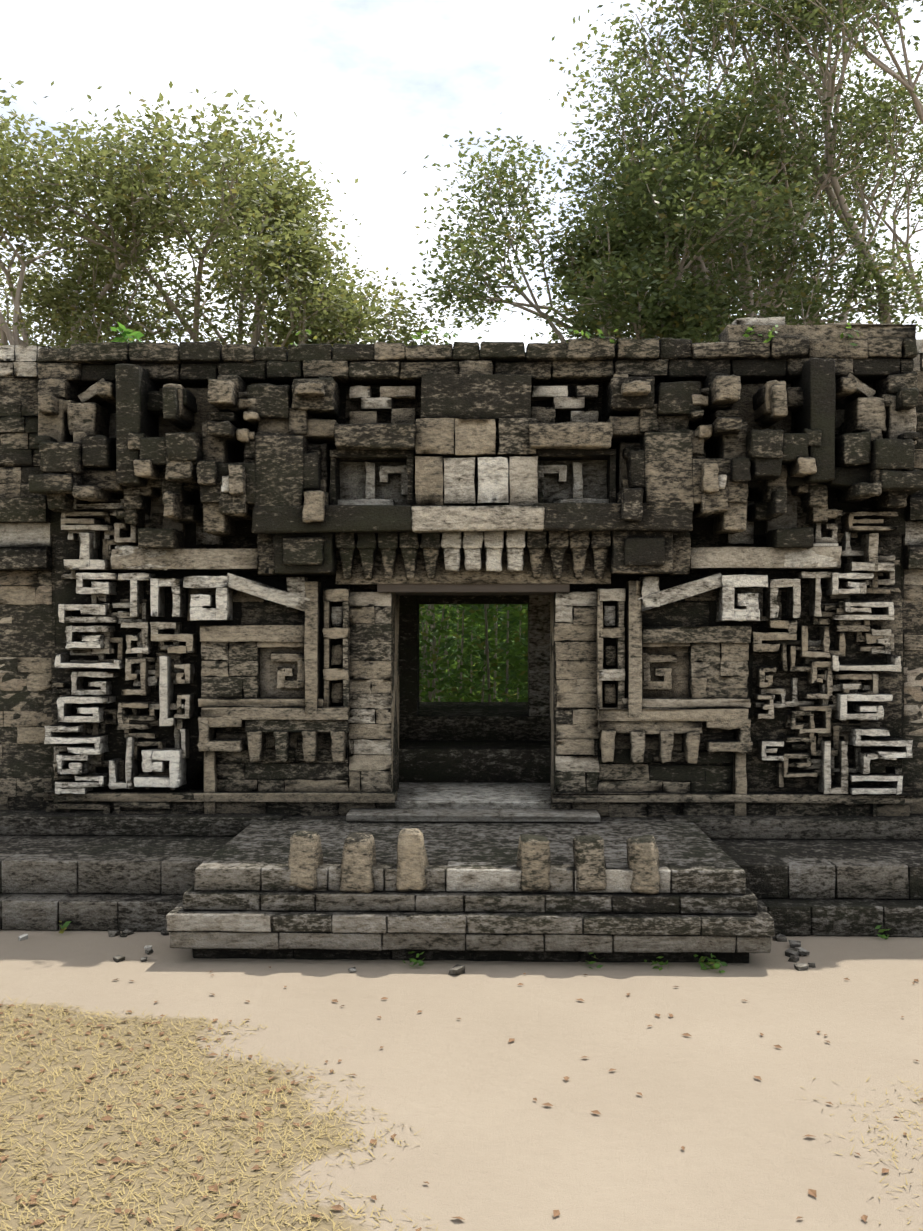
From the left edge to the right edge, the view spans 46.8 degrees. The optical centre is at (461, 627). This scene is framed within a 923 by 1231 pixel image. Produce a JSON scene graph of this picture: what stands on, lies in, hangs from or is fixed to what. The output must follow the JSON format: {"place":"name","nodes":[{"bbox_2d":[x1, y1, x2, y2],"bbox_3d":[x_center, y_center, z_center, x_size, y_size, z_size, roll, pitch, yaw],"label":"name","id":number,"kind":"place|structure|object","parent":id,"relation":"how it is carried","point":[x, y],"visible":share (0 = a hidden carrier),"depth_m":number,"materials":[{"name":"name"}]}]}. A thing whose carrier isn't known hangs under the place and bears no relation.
{"place":"outdoors","nodes":[
{"label":"outdoors","id":0,"kind":"place"},
{"bbox_2d":[0,252,111,347],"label":"tree","id":1,"kind":"object","parent":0,"point":[4,296],"depth_m":28.15,"materials":[{"name":"green plant"}]},
{"bbox_2d":[110,321,143,343],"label":"plant","id":2,"kind":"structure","parent":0,"point":[127,334],"depth_m":11.66,"materials":[{"name":"green plant"}]},
{"bbox_2d":[0,78,260,347],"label":"tree","id":3,"kind":"object","parent":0,"point":[144,245],"depth_m":21.54,"materials":[{"name":"green plant"}]},
{"bbox_2d":[0,80,383,351],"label":"tree","id":4,"kind":"object","parent":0,"point":[66,286],"depth_m":20.34,"materials":[{"name":"green plant"}]},
{"bbox_2d":[28,193,463,348],"bbox_3d":[-4.347,-2.993,23.703,9.441,11.711,8.268,0,0,2],"label":"tree","id":5,"kind":"object","parent":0,"point":[309,249],"depth_m":21.90,"materials":[{"name":"green plant"}]},
{"bbox_2d":[0,930,922,1230],"bbox_3d":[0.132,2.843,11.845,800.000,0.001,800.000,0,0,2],"label":"ground","id":6,"kind":"structure","parent":0,"point":[492,1146],"depth_m":6.61,"materials":[{"name":"beige sand"}]},
{"bbox_2d":[18,929,815,974],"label":"rubble stones","id":7,"kind":"object","parent":6,"relation":"on","point":[795,951],"visible":0.98,"depth_m":9.22,"materials":[{"name":"grey stone"}]},
{"bbox_2d":[0,808,922,962],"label":"platform and terraces","id":8,"kind":"structure","parent":6,"relation":"on","point":[736,889],"depth_m":9.81,"materials":[{"name":"stone"}]},
{"bbox_2d":[0,382,922,809],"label":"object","id":9,"kind":"object","parent":8,"relation":"on","point":[24,638],"visible":0.03,"depth_m":11.99,"materials":[{"name":"grey stone"}]},
{"bbox_2d":[288,828,660,894],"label":"upright stones","id":10,"kind":"object","parent":8,"relation":"on","point":[358,862],"visible":0.92,"depth_m":9.09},
{"bbox_2d":[0,966,922,1230],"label":"dead leaves","id":11,"kind":"object","parent":6,"relation":"on","point":[812,1192],"visible":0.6,"depth_m":6.20,"materials":[{"name":"brown plant"}]},
{"bbox_2d":[395,595,550,807],"bbox_3d":[2.201,-0.054,14.431,36.000,5.794,5.520,0,0,2],"label":"doorway interior","id":12,"kind":"object","parent":6,"relation":"on","point":[474,754],"visible":0.19,"depth_m":14.22,"materials":[{"name":"black stone"}]},
{"bbox_2d":[0,317,922,817],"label":"stone facade","id":13,"kind":"structure","parent":12,"relation":"attached to","point":[138,673],"depth_m":11.68,"materials":[{"name":"stone"}]},
{"bbox_2d":[28,336,922,763],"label":"stone blocks","id":14,"kind":"structure","parent":13,"relation":"attached to","point":[670,478],"depth_m":11.34,"materials":[{"name":"stone"}]},
{"bbox_2d":[377,584,569,594],"bbox_3d":[0.142,-0.470,12.225,2.104,0.160,1.140,0,0,2],"label":"door lintel wood","id":15,"kind":"object","parent":12,"relation":"attached to","point":[473,589],"visible":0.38,"depth_m":11.66,"materials":[{"name":"brown wood"}]},
{"bbox_2d":[419,604,527,701],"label":"jungle","id":16,"kind":"object","parent":6,"relation":"on","point":[516,657],"depth_m":20.09,"materials":[{"name":"green plant"}]},
{"bbox_2d":[419,604,527,701],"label":"leaves","id":17,"kind":"object","parent":6,"relation":"on","point":[450,652],"visible":0.14,"depth_m":29.84,"materials":[{"name":"green plant"}]},
{"bbox_2d":[59,323,889,973],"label":"weeds","id":18,"kind":"object","parent":6,"relation":"on","point":[421,963],"visible":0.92,"depth_m":9.86,"materials":[{"name":"green plant"}]},
{"bbox_2d":[0,997,922,1230],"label":"dry grass","id":19,"kind":"structure","parent":0,"point":[261,1135],"depth_m":6.01,"materials":[{"name":"beige plant"}]},
{"bbox_2d":[0,0,922,352],"label":"sky","id":20,"kind":"structure","parent":0,"point":[374,88],"materials":[{"name":"white"}]},
{"bbox_2d":[404,128,883,343],"bbox_3d":[3.595,-3.553,21.824,9.878,12.844,8.382,0,0,2],"label":"tree","id":21,"kind":"object","parent":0,"point":[678,170],"depth_m":20.32,"materials":[{"name":"green plant"}]},
{"bbox_2d":[402,0,922,338],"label":"tree","id":22,"kind":"object","parent":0,"point":[722,131],"depth_m":22.70,"materials":[{"name":"green plant"}]},
{"bbox_2d":[528,145,922,344],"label":"tree","id":23,"kind":"object","parent":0,"point":[734,273],"depth_m":22.01,"materials":[{"name":"green plant"}]},
{"bbox_2d":[593,24,922,333],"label":"tree","id":24,"kind":"object","parent":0,"point":[810,111],"depth_m":27.82,"materials":[{"name":"green plant"}]},
{"bbox_2d":[636,0,922,331],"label":"tree","id":25,"kind":"object","parent":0,"point":[798,10],"depth_m":23.87,"materials":[{"name":"green plant"}]},
{"bbox_2d":[800,80,922,312],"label":"tree","id":26,"kind":"object","parent":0,"point":[920,139],"depth_m":27.66,"materials":[{"name":"green plant"}]}
]}

